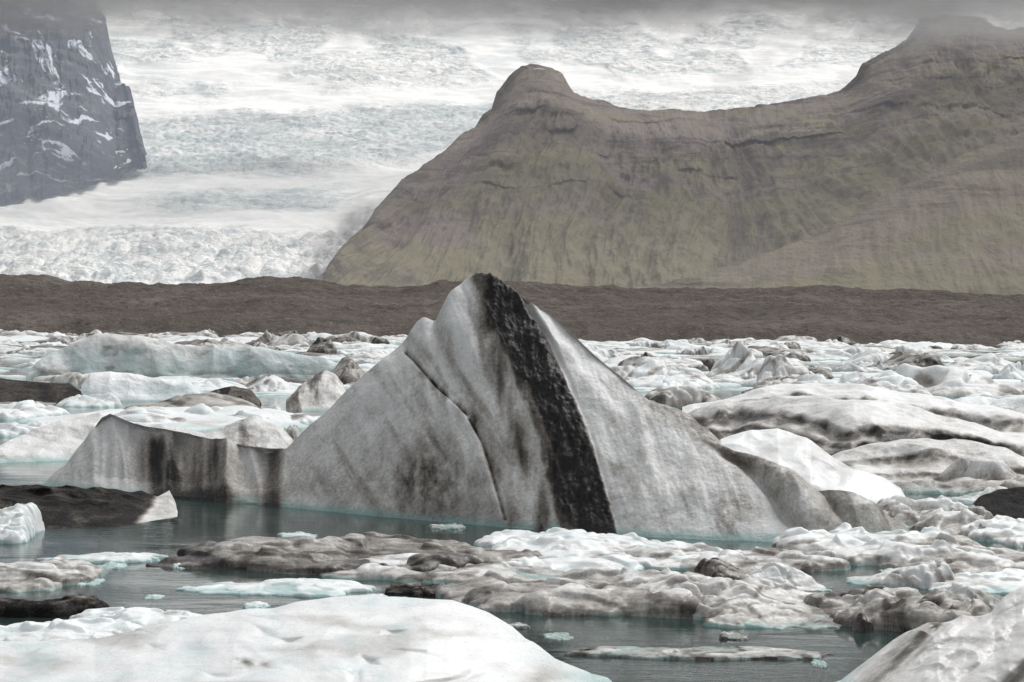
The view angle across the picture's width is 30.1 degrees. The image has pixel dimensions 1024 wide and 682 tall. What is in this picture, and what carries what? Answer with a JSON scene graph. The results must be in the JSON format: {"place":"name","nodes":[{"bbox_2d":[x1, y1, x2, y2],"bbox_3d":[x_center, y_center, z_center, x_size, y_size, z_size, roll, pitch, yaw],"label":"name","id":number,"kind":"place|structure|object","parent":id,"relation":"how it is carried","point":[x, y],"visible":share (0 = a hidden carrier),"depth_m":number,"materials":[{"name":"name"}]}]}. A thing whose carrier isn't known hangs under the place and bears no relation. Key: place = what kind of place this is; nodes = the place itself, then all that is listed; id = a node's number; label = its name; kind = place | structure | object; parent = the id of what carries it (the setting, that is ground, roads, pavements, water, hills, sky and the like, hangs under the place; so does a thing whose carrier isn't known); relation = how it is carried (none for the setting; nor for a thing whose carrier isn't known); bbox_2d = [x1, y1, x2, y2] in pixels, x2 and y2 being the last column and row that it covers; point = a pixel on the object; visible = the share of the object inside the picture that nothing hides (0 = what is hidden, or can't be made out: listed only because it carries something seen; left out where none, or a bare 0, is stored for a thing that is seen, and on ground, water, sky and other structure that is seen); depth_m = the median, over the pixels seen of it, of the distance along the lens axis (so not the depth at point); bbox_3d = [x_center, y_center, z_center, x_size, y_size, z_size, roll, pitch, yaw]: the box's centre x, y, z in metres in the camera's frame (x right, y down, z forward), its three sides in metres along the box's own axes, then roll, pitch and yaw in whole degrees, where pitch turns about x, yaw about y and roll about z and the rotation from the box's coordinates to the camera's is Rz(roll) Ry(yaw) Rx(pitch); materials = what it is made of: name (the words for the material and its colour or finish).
{"place":"outdoors","nodes":[
{"label":"outdoors","id":0,"kind":"place"},
{"bbox_2d":[0,19,146,203],"bbox_3d":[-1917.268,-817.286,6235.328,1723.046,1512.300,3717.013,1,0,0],"label":"mountain","id":1,"kind":"structure","parent":0,"point":[69,122],"depth_m":5877.62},
{"bbox_2d":[0,7,901,284],"bbox_3d":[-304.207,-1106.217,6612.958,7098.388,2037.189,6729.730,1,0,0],"label":"glacier","id":2,"kind":"object","parent":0,"point":[276,147],"visible":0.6,"depth_m":6860.17,"materials":[{"name":"ice"}]},
{"bbox_2d":[0,274,1023,345],"bbox_3d":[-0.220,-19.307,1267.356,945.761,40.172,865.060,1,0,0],"label":"moraine hill","id":3,"kind":"structure","parent":0,"point":[262,304],"depth_m":978.65,"materials":[{"name":"soil"}]},
{"bbox_2d":[0,332,1023,681],"bbox_3d":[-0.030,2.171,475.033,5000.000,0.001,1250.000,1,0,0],"label":"water","id":4,"kind":"structure","parent":0,"point":[194,522],"depth_m":44.05,"materials":[{"name":"liquid"}]},
{"bbox_2d":[0,502,44,543],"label":"ice floe","id":5,"kind":"object","parent":4,"relation":"on","point":[21,523],"visible":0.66,"depth_m":52.05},
{"bbox_2d":[0,345,45,353],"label":"iceberg","id":6,"kind":"object","parent":4,"relation":"on","point":[25,349],"visible":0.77,"depth_m":332.09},
{"bbox_2d":[7,358,41,366],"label":"iceberg","id":7,"kind":"object","parent":4,"relation":"on","point":[32,362],"visible":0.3,"depth_m":236.01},
{"bbox_2d":[0,421,49,436],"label":"iceberg","id":8,"kind":"object","parent":4,"relation":"on","point":[14,429],"visible":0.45,"depth_m":97.89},
{"bbox_2d":[0,400,70,419],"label":"iceberg","id":9,"kind":"object","parent":4,"relation":"on","point":[26,409],"visible":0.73,"depth_m":117.71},
{"bbox_2d":[0,378,83,403],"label":"iceberg","id":10,"kind":"object","parent":4,"relation":"on","point":[20,390],"visible":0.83,"depth_m":138.31,"materials":[{"name":"ice"}]},
{"bbox_2d":[0,412,103,462],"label":"iceberg","id":11,"kind":"object","parent":4,"relation":"on","point":[61,440],"visible":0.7,"depth_m":82.62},
{"bbox_2d":[0,594,109,617],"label":"ice floe","id":12,"kind":"object","parent":4,"relation":"on","point":[66,606],"visible":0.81,"depth_m":38.45,"materials":[{"name":"ice"}]},
{"bbox_2d":[0,556,110,592],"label":"ice floe","id":13,"kind":"object","parent":4,"relation":"on","point":[53,574],"visible":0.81,"depth_m":43.28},
{"bbox_2d":[32,372,89,383],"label":"iceberg","id":14,"kind":"object","parent":4,"relation":"on","point":[73,377],"visible":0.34,"depth_m":179.51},
{"bbox_2d":[0,617,141,640],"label":"ice floe","id":15,"kind":"object","parent":4,"relation":"on","point":[74,628],"visible":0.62,"depth_m":35.38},
{"bbox_2d":[0,484,177,528],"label":"iceberg","id":16,"kind":"object","parent":4,"relation":"on","point":[66,506],"visible":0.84,"depth_m":58.12,"materials":[{"name":"ice"}]},
{"bbox_2d":[56,392,121,406],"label":"iceberg","id":17,"kind":"object","parent":4,"relation":"on","point":[108,399],"visible":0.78,"depth_m":132.16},
{"bbox_2d":[37,552,168,563],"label":"ice floe","id":18,"kind":"object","parent":4,"relation":"on","point":[106,557],"visible":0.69,"depth_m":47.49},
{"bbox_2d":[36,406,187,422],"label":"iceberg","id":19,"kind":"object","parent":4,"relation":"on","point":[138,414],"visible":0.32,"depth_m":109.54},
{"bbox_2d":[101,562,126,568],"bbox_3d":[-9.762,5.635,46.377,0.836,0.466,1.437,1,0,0],"label":"ice chunk","id":20,"kind":"object","parent":4,"relation":"on","point":[112,565],"visible":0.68,"depth_m":46.28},
{"bbox_2d":[69,607,207,626],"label":"ice floe","id":21,"kind":"object","parent":4,"relation":"on","point":[143,616],"visible":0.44,"depth_m":37.67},
{"bbox_2d":[81,371,199,401],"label":"iceberg","id":22,"kind":"object","parent":4,"relation":"on","point":[126,387],"visible":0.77,"depth_m":141.84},
{"bbox_2d":[18,405,307,430],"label":"iceberg","id":23,"kind":"object","parent":4,"relation":"on","point":[219,419],"visible":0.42,"depth_m":110.55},
{"bbox_2d":[155,376,206,382],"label":"iceberg","id":24,"kind":"object","parent":4,"relation":"on","point":[187,378],"visible":0.28,"depth_m":186.05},
{"bbox_2d":[124,392,257,408],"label":"iceberg","id":25,"kind":"object","parent":4,"relation":"on","point":[210,399],"visible":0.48,"depth_m":131.05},
{"bbox_2d":[26,333,366,378],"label":"iceberg","id":26,"kind":"object","parent":4,"relation":"on","point":[132,354],"visible":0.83,"depth_m":197.37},
{"bbox_2d":[135,416,293,448],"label":"iceberg","id":27,"kind":"object","parent":4,"relation":"on","point":[254,431],"visible":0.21,"depth_m":79.00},
{"bbox_2d":[193,378,247,391],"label":"iceberg","id":28,"kind":"object","parent":4,"relation":"on","point":[210,385],"visible":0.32,"depth_m":163.69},
{"bbox_2d":[196,341,250,346],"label":"iceberg","id":29,"kind":"object","parent":4,"relation":"on","point":[234,343],"visible":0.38,"depth_m":417.80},
{"bbox_2d":[211,386,260,405],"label":"iceberg","id":30,"kind":"object","parent":4,"relation":"on","point":[249,395],"visible":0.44,"depth_m":138.57,"materials":[{"name":"ice"}]},
{"bbox_2d":[234,376,257,385],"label":"iceberg","id":31,"kind":"object","parent":4,"relation":"on","point":[245,381],"visible":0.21,"depth_m":176.89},
{"bbox_2d":[184,403,317,423],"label":"iceberg","id":32,"kind":"object","parent":4,"relation":"on","point":[204,409],"visible":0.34,"depth_m":113.07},
{"bbox_2d":[243,601,269,608],"bbox_3d":[-5.403,5.721,40.209,0.607,0.417,1.171,1,0,0],"label":"ice chunk","id":33,"kind":"object","parent":4,"relation":"on","point":[255,604],"visible":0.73,"depth_m":40.11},
{"bbox_2d":[245,374,290,391],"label":"iceberg","id":34,"kind":"object","parent":4,"relation":"on","point":[268,382],"visible":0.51,"depth_m":161.81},
{"bbox_2d":[259,392,292,396],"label":"iceberg","id":35,"kind":"object","parent":4,"relation":"on","point":[285,394],"visible":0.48,"depth_m":155.05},
{"bbox_2d":[253,382,300,393],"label":"iceberg","id":36,"kind":"object","parent":4,"relation":"on","point":[294,387],"visible":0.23,"depth_m":160.35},
{"bbox_2d":[184,578,375,597],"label":"ice floe","id":37,"kind":"object","parent":4,"relation":"on","point":[308,587],"visible":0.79,"depth_m":42.49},
{"bbox_2d":[269,342,309,349],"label":"iceberg","id":38,"kind":"object","parent":4,"relation":"on","point":[304,345],"visible":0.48,"depth_m":416.24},
{"bbox_2d":[284,425,299,439],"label":"iceberg","id":39,"kind":"object","parent":4,"relation":"on","point":[293,432],"visible":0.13,"depth_m":89.98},
{"bbox_2d":[277,532,316,537],"bbox_3d":[-6.007,5.618,53.666,1.340,0.424,1.405,1,0,0],"label":"ice chunk","id":40,"kind":"object","parent":4,"relation":"on","point":[283,535],"visible":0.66,"depth_m":53.46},
{"bbox_2d":[0,595,611,681],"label":"iceberg","id":41,"kind":"object","parent":4,"relation":"on","point":[363,638],"visible":1,"depth_m":31.28,"materials":[{"name":"ice"}]},
{"bbox_2d":[286,370,345,410],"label":"iceberg","id":42,"kind":"object","parent":4,"relation":"on","point":[324,390],"visible":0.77,"depth_m":131.50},
{"bbox_2d":[307,337,337,353],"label":"iceberg","id":43,"kind":"object","parent":4,"relation":"on","point":[322,345],"visible":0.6,"depth_m":371.36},
{"bbox_2d":[145,532,542,574],"bbox_3d":[-4.208,5.487,48.120,11.034,0.977,6.678,1,0,0],"label":"ice floe","id":44,"kind":"object","parent":4,"relation":"on","point":[303,555],"visible":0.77,"depth_m":47.07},
{"bbox_2d":[332,356,364,383],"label":"iceberg","id":45,"kind":"object","parent":4,"relation":"on","point":[347,369],"visible":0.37,"depth_m":191.34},
{"bbox_2d":[337,348,373,354],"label":"iceberg","id":46,"kind":"object","parent":4,"relation":"on","point":[359,351],"visible":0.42,"depth_m":363.26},
{"bbox_2d":[331,359,379,362],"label":"iceberg","id":47,"kind":"object","parent":4,"relation":"on","point":[363,360],"visible":0.47,"depth_m":293.28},
{"bbox_2d":[352,348,394,358],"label":"iceberg","id":48,"kind":"object","parent":4,"relation":"on","point":[371,353],"visible":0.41,"depth_m":318.29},
{"bbox_2d":[384,582,449,596],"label":"ice floe","id":49,"kind":"object","parent":4,"relation":"on","point":[415,589],"visible":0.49,"depth_m":42.35,"materials":[{"name":"ice"}]},
{"bbox_2d":[319,553,564,583],"bbox_3d":[-1.493,5.616,46.087,8.711,0.695,4.664,1,0,0],"label":"ice floe","id":50,"kind":"object","parent":4,"relation":"on","point":[373,569],"visible":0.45,"depth_m":44.89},
{"bbox_2d":[429,523,465,529],"bbox_3d":[-1.897,5.672,56.441,1.250,0.481,1.548,1,0,0],"label":"ice chunk","id":51,"kind":"object","parent":4,"relation":"on","point":[454,526],"visible":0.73,"depth_m":56.21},
{"bbox_2d":[42,272,908,541],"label":"iceberg","id":52,"kind":"object","parent":4,"relation":"on","point":[489,399],"visible":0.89,"depth_m":59.24,"materials":[{"name":"ice"}]},
{"bbox_2d":[0,329,1023,358],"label":"pack ice","id":53,"kind":"structure","parent":4,"relation":"on","point":[776,347],"depth_m":570.54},
{"bbox_2d":[543,632,573,640],"bbox_3d":[0.906,5.867,36.847,0.671,0.389,1.140,1,0,0],"label":"ice chunk","id":54,"kind":"object","parent":4,"relation":"on","point":[559,636],"visible":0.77,"depth_m":36.73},
{"bbox_2d":[474,527,661,551],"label":"ice floe","id":55,"kind":"object","parent":4,"relation":"on","point":[554,538],"visible":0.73,"depth_m":50.68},
{"bbox_2d":[434,566,713,618],"bbox_3d":[2.064,5.554,41.652,8.571,1.132,5.710,1,0,0],"label":"ice floe","id":56,"kind":"object","parent":4,"relation":"on","point":[594,591],"visible":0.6,"depth_m":40.34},
{"bbox_2d":[508,554,645,571],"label":"ice floe","id":57,"kind":"object","parent":4,"relation":"on","point":[609,562],"visible":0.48,"depth_m":46.83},
{"bbox_2d":[594,349,617,358],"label":"iceberg","id":58,"kind":"object","parent":4,"relation":"on","point":[611,353],"visible":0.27,"depth_m":339.77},
{"bbox_2d":[537,548,700,570],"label":"ice floe","id":59,"kind":"object","parent":4,"relation":"on","point":[673,562],"visible":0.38,"depth_m":48.06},
{"bbox_2d":[609,365,639,377],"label":"iceberg","id":60,"kind":"object","parent":4,"relation":"on","point":[623,371],"visible":0.09,"depth_m":200.78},
{"bbox_2d":[603,354,678,363],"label":"iceberg","id":61,"kind":"object","parent":4,"relation":"on","point":[616,360],"visible":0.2,"depth_m":301.66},
{"bbox_2d":[618,356,708,369],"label":"iceberg","id":62,"kind":"object","parent":4,"relation":"on","point":[680,364],"visible":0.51,"depth_m":272.16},
{"bbox_2d":[623,359,719,388],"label":"iceberg","id":63,"kind":"object","parent":4,"relation":"on","point":[653,373],"visible":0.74,"depth_m":192.15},
{"bbox_2d":[649,400,719,442],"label":"iceberg","id":64,"kind":"object","parent":4,"relation":"on","point":[686,418],"visible":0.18,"depth_m":85.63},
{"bbox_2d":[644,385,725,406],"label":"iceberg","id":65,"kind":"object","parent":4,"relation":"on","point":[677,396],"visible":0.55,"depth_m":144.97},
{"bbox_2d":[677,346,708,354],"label":"iceberg","id":66,"kind":"object","parent":4,"relation":"on","point":[702,350],"visible":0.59,"depth_m":424.14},
{"bbox_2d":[564,646,833,660],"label":"ice floe","id":67,"kind":"object","parent":4,"relation":"on","point":[731,653],"visible":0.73,"depth_m":34.73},
{"bbox_2d":[681,355,723,359],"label":"iceberg","id":68,"kind":"object","parent":4,"relation":"on","point":[719,357],"visible":0.52,"depth_m":375.30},
{"bbox_2d":[696,358,718,367],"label":"iceberg","id":69,"kind":"object","parent":4,"relation":"on","point":[709,362],"visible":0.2,"depth_m":286.36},
{"bbox_2d":[694,557,753,579],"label":"ice floe","id":70,"kind":"object","parent":4,"relation":"on","point":[715,567],"visible":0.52,"depth_m":45.96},
{"bbox_2d":[710,374,744,382],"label":"iceberg","id":71,"kind":"object","parent":4,"relation":"on","point":[722,378],"visible":0.31,"depth_m":211.63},
{"bbox_2d":[704,340,763,379],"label":"iceberg","id":72,"kind":"object","parent":4,"relation":"on","point":[739,360],"visible":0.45,"depth_m":229.80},
{"bbox_2d":[719,631,749,639],"bbox_3d":[4.310,5.902,37.040,0.715,0.482,0.861,1,0,0],"label":"ice chunk","id":73,"kind":"object","parent":4,"relation":"on","point":[724,635],"visible":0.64,"depth_m":36.89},
{"bbox_2d":[707,347,762,355],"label":"iceberg","id":74,"kind":"object","parent":4,"relation":"on","point":[715,350],"visible":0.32,"depth_m":434.02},
{"bbox_2d":[624,540,850,571],"bbox_3d":[5.567,5.644,48.787,6.232,0.900,4.660,1,0,0],"label":"ice floe","id":75,"kind":"object","parent":4,"relation":"on","point":[757,557],"visible":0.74,"depth_m":47.90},
{"bbox_2d":[739,378,756,385],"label":"iceberg","id":76,"kind":"object","parent":4,"relation":"on","point":[750,382],"visible":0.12,"depth_m":201.22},
{"bbox_2d":[671,576,841,629],"bbox_3d":[5.453,5.616,40.205,5.027,1.178,4.743,1,0,0],"label":"ice floe","id":77,"kind":"object","parent":4,"relation":"on","point":[759,602],"visible":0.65,"depth_m":39.44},
{"bbox_2d":[741,380,780,393],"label":"iceberg","id":78,"kind":"object","parent":4,"relation":"on","point":[764,383],"visible":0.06,"depth_m":171.28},
{"bbox_2d":[756,354,813,384],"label":"iceberg","id":79,"kind":"object","parent":4,"relation":"on","point":[781,368],"visible":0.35,"depth_m":199.46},
{"bbox_2d":[742,562,832,591],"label":"ice floe","id":80,"kind":"object","parent":4,"relation":"on","point":[781,573],"visible":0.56,"depth_m":44.06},
{"bbox_2d":[785,352,810,361],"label":"iceberg","id":81,"kind":"object","parent":4,"relation":"on","point":[800,357],"visible":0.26,"depth_m":360.74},
{"bbox_2d":[718,428,904,502],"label":"iceberg","id":82,"kind":"object","parent":4,"relation":"on","point":[812,463],"visible":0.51,"depth_m":67.43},
{"bbox_2d":[810,659,827,667],"bbox_3d":[5.511,5.946,34.191,0.330,0.395,0.876,1,0,0],"label":"ice chunk","id":83,"kind":"object","parent":4,"relation":"on","point":[818,663],"visible":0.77,"depth_m":34.12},
{"bbox_2d":[805,365,833,378],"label":"iceberg","id":84,"kind":"object","parent":4,"relation":"on","point":[826,372],"visible":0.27,"depth_m":234.07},
{"bbox_2d":[805,351,851,360],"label":"iceberg","id":85,"kind":"object","parent":4,"relation":"on","point":[840,356],"visible":0.53,"depth_m":378.59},
{"bbox_2d":[681,383,1023,435],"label":"iceberg","id":86,"kind":"object","parent":4,"relation":"on","point":[1003,420],"visible":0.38,"depth_m":113.47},
{"bbox_2d":[831,372,878,377],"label":"iceberg","id":87,"kind":"object","parent":4,"relation":"on","point":[839,374],"visible":0.17,"depth_m":249.28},
{"bbox_2d":[688,395,1023,456],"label":"iceberg","id":88,"kind":"object","parent":4,"relation":"on","point":[830,426],"visible":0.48,"depth_m":85.78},
{"bbox_2d":[790,370,923,388],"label":"iceberg","id":89,"kind":"object","parent":4,"relation":"on","point":[889,379],"visible":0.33,"depth_m":167.74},
{"bbox_2d":[831,361,883,371],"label":"iceberg","id":90,"kind":"object","parent":4,"relation":"on","point":[842,366],"visible":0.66,"depth_m":275.34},
{"bbox_2d":[844,348,888,362],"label":"iceberg","id":91,"kind":"object","parent":4,"relation":"on","point":[867,355],"visible":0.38,"depth_m":317.34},
{"bbox_2d":[853,355,897,369],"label":"iceberg","id":92,"kind":"object","parent":4,"relation":"on","point":[875,362],"visible":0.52,"depth_m":291.01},
{"bbox_2d":[771,522,984,565],"bbox_3d":[10.184,5.617,50.886,6.535,1.139,6.715,1,0,0],"label":"ice floe","id":93,"kind":"object","parent":4,"relation":"on","point":[857,546],"visible":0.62,"depth_m":50.48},
{"bbox_2d":[845,560,953,588],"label":"ice floe","id":94,"kind":"object","parent":4,"relation":"on","point":[928,574],"visible":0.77,"depth_m":44.64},
{"bbox_2d":[803,582,999,633],"bbox_3d":[8.338,5.592,40.169,5.495,1.357,5.696,1,0,0],"label":"ice floe","id":95,"kind":"object","parent":4,"relation":"on","point":[868,608],"visible":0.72,"depth_m":38.56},
{"bbox_2d":[876,384,932,395],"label":"iceberg","id":96,"kind":"object","parent":4,"relation":"on","point":[910,388],"visible":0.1,"depth_m":156.63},
{"bbox_2d":[882,350,944,366],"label":"iceberg","id":97,"kind":"object","parent":4,"relation":"on","point":[910,357],"visible":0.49,"depth_m":298.22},
{"bbox_2d":[832,438,1023,482],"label":"iceberg","id":98,"kind":"object","parent":4,"relation":"on","point":[906,460],"visible":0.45,"depth_m":75.70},
{"bbox_2d":[837,586,1023,681],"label":"iceberg","id":99,"kind":"object","parent":4,"relation":"on","point":[988,647],"visible":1,"depth_m":31.57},
{"bbox_2d":[877,495,993,536],"bbox_3d":[13.284,5.584,59.888,3.832,1.299,9.610,1,0,0],"label":"ice floe","id":100,"kind":"object","parent":4,"relation":"on","point":[942,512],"visible":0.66,"depth_m":58.40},
{"bbox_2d":[879,546,1023,573],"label":"ice floe","id":101,"kind":"object","parent":4,"relation":"on","point":[971,559],"visible":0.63,"depth_m":47.30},
{"bbox_2d":[888,457,1023,494],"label":"iceberg","id":102,"kind":"object","parent":4,"relation":"on","point":[963,476],"visible":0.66,"depth_m":71.64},
{"bbox_2d":[895,363,1023,397],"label":"iceberg","id":103,"kind":"object","parent":4,"relation":"on","point":[939,380],"visible":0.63,"depth_m":180.11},
{"bbox_2d":[921,568,1023,594],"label":"ice floe","id":104,"kind":"object","parent":4,"relation":"on","point":[1005,581],"visible":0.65,"depth_m":44.60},
{"bbox_2d":[961,369,992,377],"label":"iceberg","id":105,"kind":"object","parent":4,"relation":"on","point":[987,374],"visible":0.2,"depth_m":250.12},
{"bbox_2d":[945,353,1012,369],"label":"iceberg","id":106,"kind":"object","parent":4,"relation":"on","point":[987,359],"visible":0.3,"depth_m":296.50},
{"bbox_2d":[951,486,1007,504],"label":"iceberg","id":107,"kind":"object","parent":4,"relation":"on","point":[970,498],"visible":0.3,"depth_m":68.08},
{"bbox_2d":[968,365,1001,373],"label":"iceberg","id":108,"kind":"object","parent":4,"relation":"on","point":[992,369],"visible":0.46,"depth_m":274.59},
{"bbox_2d":[954,392,1023,408],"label":"iceberg","id":109,"kind":"object","parent":4,"relation":"on","point":[985,398],"visible":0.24,"depth_m":136.15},
{"bbox_2d":[959,515,1023,547],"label":"ice floe","id":110,"kind":"object","parent":4,"relation":"on","point":[1007,530],"visible":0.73,"depth_m":55.03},
{"bbox_2d":[973,487,1023,518],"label":"iceberg","id":111,"kind":"object","parent":4,"relation":"on","point":[1009,502],"visible":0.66,"depth_m":61.70,"materials":[{"name":"black"}]},
{"bbox_2d":[992,361,1023,379],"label":"iceberg","id":112,"kind":"object","parent":4,"relation":"on","point":[1012,371],"visible":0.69,"depth_m":238.60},
{"bbox_2d":[0,0,1023,41],"bbox_3d":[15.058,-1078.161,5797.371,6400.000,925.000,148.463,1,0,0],"label":"cloud","id":113,"kind":"structure","parent":0,"point":[340,15],"depth_m":5811.00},
{"bbox_2d":[0,0,1023,20],"bbox_3d":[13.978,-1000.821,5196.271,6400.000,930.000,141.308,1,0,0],"label":"cloud","id":114,"kind":"structure","parent":0,"point":[917,10],"depth_m":5196.06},
{"bbox_2d":[315,31,1023,287],"bbox_3d":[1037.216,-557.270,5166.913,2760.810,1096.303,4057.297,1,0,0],"label":"mountain","id":115,"kind":"structure","parent":0,"point":[542,174],"depth_m":4999.62,"materials":[{"name":"stone"}]},
{"bbox_2d":[634,132,1023,294],"bbox_3d":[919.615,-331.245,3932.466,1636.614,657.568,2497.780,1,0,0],"label":"mountain","id":116,"kind":"structure","parent":0,"point":[956,225],"depth_m":3358.53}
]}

